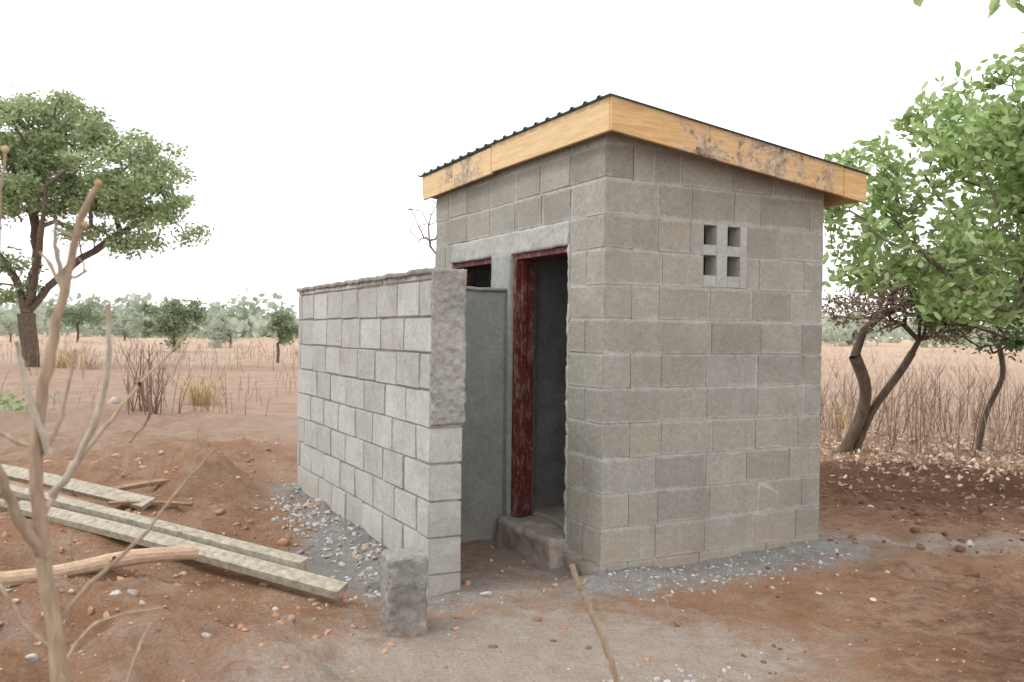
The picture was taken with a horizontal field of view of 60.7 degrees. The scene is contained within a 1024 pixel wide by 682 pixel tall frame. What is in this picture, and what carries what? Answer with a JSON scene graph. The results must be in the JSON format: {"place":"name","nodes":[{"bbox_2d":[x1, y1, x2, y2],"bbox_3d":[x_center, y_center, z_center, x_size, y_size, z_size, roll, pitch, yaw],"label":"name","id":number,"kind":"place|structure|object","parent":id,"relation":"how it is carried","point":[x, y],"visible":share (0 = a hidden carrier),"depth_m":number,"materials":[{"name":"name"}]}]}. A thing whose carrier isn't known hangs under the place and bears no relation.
{"place":"outdoors","nodes":[
{"label":"outdoors","id":0,"kind":"place"},
{"bbox_2d":[6,431,1008,681],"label":"gravel","id":1,"kind":"structure","parent":0,"point":[32,657],"depth_m":5.49,"materials":[{"name":"grey gravel"}]},
{"bbox_2d":[0,330,1023,681],"bbox_3d":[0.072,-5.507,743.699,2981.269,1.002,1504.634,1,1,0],"label":"ground","id":2,"kind":"structure","parent":0,"point":[710,632],"depth_m":5.13,"materials":[{"name":"red soil"}]},
{"bbox_2d":[0,310,17,341],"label":"tree","id":3,"kind":"object","parent":2,"relation":"on","point":[13,320],"visible":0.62,"depth_m":84.78,"materials":[{"name":"green plant"}]},
{"bbox_2d":[0,391,25,410],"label":"plant","id":4,"kind":"object","parent":2,"relation":"on","point":[8,398],"visible":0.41,"depth_m":14.07,"materials":[{"name":"green plant"}]},
{"bbox_2d":[0,383,54,411],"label":"plant","id":5,"kind":"object","parent":2,"relation":"on","point":[17,404],"visible":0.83,"depth_m":13.40,"materials":[{"name":"green plant"}]},
{"bbox_2d":[43,342,99,367],"bbox_3d":[-17.223,0.509,34.003,2.927,1.113,2.764,1,1,32],"label":"grass tuft","id":6,"kind":"object","parent":2,"relation":"on","point":[63,360],"visible":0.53,"depth_m":33.83,"materials":[{"name":"beige plant"}]},
{"bbox_2d":[40,300,119,341],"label":"tree","id":7,"kind":"object","parent":2,"relation":"on","point":[83,314],"visible":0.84,"depth_m":87.45,"materials":[{"name":"green plant"}]},
{"bbox_2d":[58,348,104,368],"bbox_3d":[-16.192,0.641,32.864,2.401,0.916,2.638,1,1,25],"label":"grass tuft","id":8,"kind":"object","parent":2,"relation":"on","point":[77,366],"visible":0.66,"depth_m":32.85,"materials":[{"name":"beige plant"}]},
{"bbox_2d":[0,85,213,366],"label":"acacia tree","id":9,"kind":"object","parent":2,"relation":"on","point":[42,147],"visible":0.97,"depth_m":33.55,"materials":[{"name":"green plant"}]},
{"bbox_2d":[0,145,215,681],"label":"dry sapling","id":10,"kind":"object","parent":2,"relation":"on","point":[35,536],"visible":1,"depth_m":1.54,"materials":[{"name":"brown plant"}]},
{"bbox_2d":[107,397,117,403],"bbox_3d":[-8.209,1.249,18.012,0.192,0.217,0.304,1,1,0],"label":"stone","id":11,"kind":"object","parent":2,"relation":"on","point":[113,400],"visible":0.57,"depth_m":17.91,"materials":[{"name":"white stone"}]},
{"bbox_2d":[93,311,152,340],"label":"tree","id":12,"kind":"object","parent":2,"relation":"on","point":[123,331],"visible":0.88,"depth_m":99.78,"materials":[{"name":"green plant"}]},
{"bbox_2d":[0,332,297,380],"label":"dry shrubs","id":13,"kind":"object","parent":2,"relation":"on","point":[137,343],"visible":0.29,"depth_m":36.64,"materials":[{"name":"beige plant"}]},
{"bbox_2d":[1,369,297,415],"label":"dry shrubs","id":14,"kind":"object","parent":2,"relation":"on","point":[187,393],"visible":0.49,"depth_m":16.98,"materials":[{"name":"brown plant"}]},
{"bbox_2d":[118,336,182,414],"bbox_3d":[-5.545,0.551,13.296,0.883,1.266,0.914,0,1,-40],"label":"dry bush","id":15,"kind":"object","parent":2,"relation":"on","point":[150,393],"visible":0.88,"depth_m":13.29,"materials":[{"name":"brown plant"}]},
{"bbox_2d":[0,425,314,640],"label":"dry weeds","id":16,"kind":"object","parent":2,"relation":"on","point":[140,574],"visible":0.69,"depth_m":5.74,"materials":[{"name":"brown plant"}]},
{"bbox_2d":[135,296,209,351],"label":"tree","id":17,"kind":"object","parent":2,"relation":"on","point":[180,317],"visible":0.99,"depth_m":57.56,"materials":[{"name":"green plant"}]},
{"bbox_2d":[0,464,347,599],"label":"lumber pile","id":18,"kind":"object","parent":2,"relation":"on","point":[165,546],"visible":0.84,"depth_m":5.31,"materials":[{"name":"brown wood"}]},
{"bbox_2d":[147,361,249,414],"bbox_3d":[-5.106,0.809,14.025,1.378,1.041,1.577,1,1,0],"label":"dry bush","id":19,"kind":"object","parent":2,"relation":"on","point":[207,403],"visible":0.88,"depth_m":13.95,"materials":[{"name":"brown plant"}]},
{"bbox_2d":[171,374,257,405],"bbox_3d":[-5.803,0.964,17.915,2.945,0.704,1.862,1,1,-19],"label":"grass tuft","id":20,"kind":"object","parent":2,"relation":"on","point":[202,392],"visible":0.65,"depth_m":17.50,"materials":[{"name":"beige plant"}]},
{"bbox_2d":[198,309,241,347],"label":"tree","id":21,"kind":"object","parent":2,"relation":"on","point":[220,328],"visible":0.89,"depth_m":71.92,"materials":[{"name":"green plant"}]},
{"bbox_2d":[266,307,298,362],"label":"tree","id":22,"kind":"object","parent":2,"relation":"on","point":[283,322],"visible":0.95,"depth_m":41.69,"materials":[{"name":"green plant"}]},
{"bbox_2d":[380,547,427,636],"bbox_3d":[-0.555,1.298,4.477,0.217,0.446,0.218,-1,2,-20],"label":"loose concrete block","id":23,"kind":"object","parent":2,"relation":"on","point":[404,599],"depth_m":4.39,"materials":[{"name":"grey concrete"}]},
{"bbox_2d":[408,200,435,267],"bbox_3d":[-1.573,-0.639,15.938,0.730,3.899,0.822,1,1,0],"label":"bare sapling","id":24,"kind":"object","parent":2,"relation":"on","point":[429,241],"visible":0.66,"depth_m":15.97,"materials":[{"name":"brown plant"}]},
{"bbox_2d":[0,429,955,681],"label":"soil clods","id":25,"kind":"object","parent":2,"relation":"on","point":[279,542],"visible":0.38,"depth_m":5.04,"materials":[{"name":"brown soil"}]},
{"bbox_2d":[479,591,491,596],"bbox_3d":[-0.148,1.446,4.963,0.076,0.052,0.051,1,1,0],"label":"stone","id":26,"kind":"object","parent":2,"relation":"on","point":[486,593],"visible":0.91,"depth_m":4.95,"materials":[{"name":"white stone"}]},
{"bbox_2d":[0,287,1023,348],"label":"distant trees","id":27,"kind":"object","parent":2,"relation":"on","point":[251,322],"visible":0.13,"depth_m":139.46,"materials":[{"name":"green plant"}]},
{"bbox_2d":[6,443,1023,681],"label":"soil clods","id":28,"kind":"object","parent":2,"relation":"on","point":[961,548],"visible":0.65,"depth_m":6.86,"materials":[{"name":"brown soil"}]},
{"bbox_2d":[296,93,871,597],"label":"concrete block latrine","id":29,"kind":"structure","parent":2,"relation":"on","point":[590,343],"depth_m":5.65,"materials":[{"name":"concrete"}]},
{"bbox_2d":[569,563,620,681],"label":"dry stalk","id":30,"kind":"object","parent":2,"relation":"on","point":[601,635],"visible":1,"depth_m":2.10,"materials":[{"name":"beige wood"}]},
{"bbox_2d":[633,582,675,631],"bbox_3d":[0.687,1.281,4.213,0.214,0.240,0.012,1,1,0],"label":"fallen twig","id":31,"kind":"object","parent":2,"relation":"on","point":[667,606],"visible":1,"depth_m":4.21,"materials":[{"name":"beige wood"}]},
{"bbox_2d":[824,396,888,428],"bbox_3d":[5.657,1.201,14.458,1.357,0.640,1.584,0,1,-40],"label":"grass tuft","id":32,"kind":"object","parent":2,"relation":"on","point":[843,417],"visible":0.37,"depth_m":14.53,"materials":[{"name":"beige plant"}]},
{"bbox_2d":[736,455,1023,649],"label":"leaf litter","id":33,"kind":"object","parent":2,"relation":"on","point":[887,571],"visible":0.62,"depth_m":6.51,"materials":[{"name":"beige plant"}]},
{"bbox_2d":[822,231,993,452],"bbox_3d":[4.824,0.084,10.688,2.207,2.856,1.356,1,1,0],"label":"bare thorn tree","id":34,"kind":"object","parent":2,"relation":"on","point":[892,299],"visible":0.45,"depth_m":10.61,"materials":[{"name":"brown plant"}]},
{"bbox_2d":[816,31,1023,331],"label":"leafy tree","id":35,"kind":"object","parent":2,"relation":"on","point":[991,133],"visible":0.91,"depth_m":7.63,"materials":[{"name":"green plant"}]},
{"bbox_2d":[913,0,1023,19],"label":"overhanging branch","id":36,"kind":"object","parent":35,"relation":"attached to","point":[994,6],"visible":1,"depth_m":4.91,"materials":[{"name":"green plant"}]},
{"bbox_2d":[819,425,1023,508],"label":"leaf litter","id":37,"kind":"object","parent":2,"relation":"on","point":[935,451],"visible":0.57,"depth_m":10.83,"materials":[{"name":"beige plant"}]},
{"bbox_2d":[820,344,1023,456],"bbox_3d":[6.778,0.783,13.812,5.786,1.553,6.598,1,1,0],"label":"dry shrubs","id":38,"kind":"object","parent":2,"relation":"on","point":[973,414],"visible":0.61,"depth_m":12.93,"materials":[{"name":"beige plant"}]},
{"bbox_2d":[835,207,1023,453],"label":"shrubby tree","id":39,"kind":"object","parent":2,"relation":"on","point":[1016,341],"visible":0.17,"depth_m":10.55,"materials":[{"name":"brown plant"}]},
{"bbox_2d":[965,539,973,546],"bbox_3d":[3.329,1.481,6.366,0.084,0.068,0.054,0,1,-34],"label":"stone","id":40,"kind":"object","parent":2,"relation":"on","point":[969,542],"visible":0.83,"depth_m":6.35,"materials":[{"name":"white stone"}]},
{"bbox_2d":[936,291,1023,450],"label":"bare thorn tree","id":41,"kind":"object","parent":2,"relation":"on","point":[1001,379],"visible":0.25,"depth_m":11.29,"materials":[{"name":"brown plant"}]},
{"bbox_2d":[0,334,1023,372],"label":"dry grass field","id":42,"kind":"structure","parent":0,"point":[833,357],"depth_m":60.31,"materials":[{"name":"beige plant"}]},
{"bbox_2d":[0,0,1023,338],"label":"sky","id":43,"kind":"structure","parent":0,"point":[309,128],"materials":[{"name":"white"}]},
{"bbox_2d":[821,372,1023,439],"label":"dry grass field","id":44,"kind":"structure","parent":0,"point":[858,392],"depth_m":19.95,"materials":[{"name":"beige plant"}]}
]}

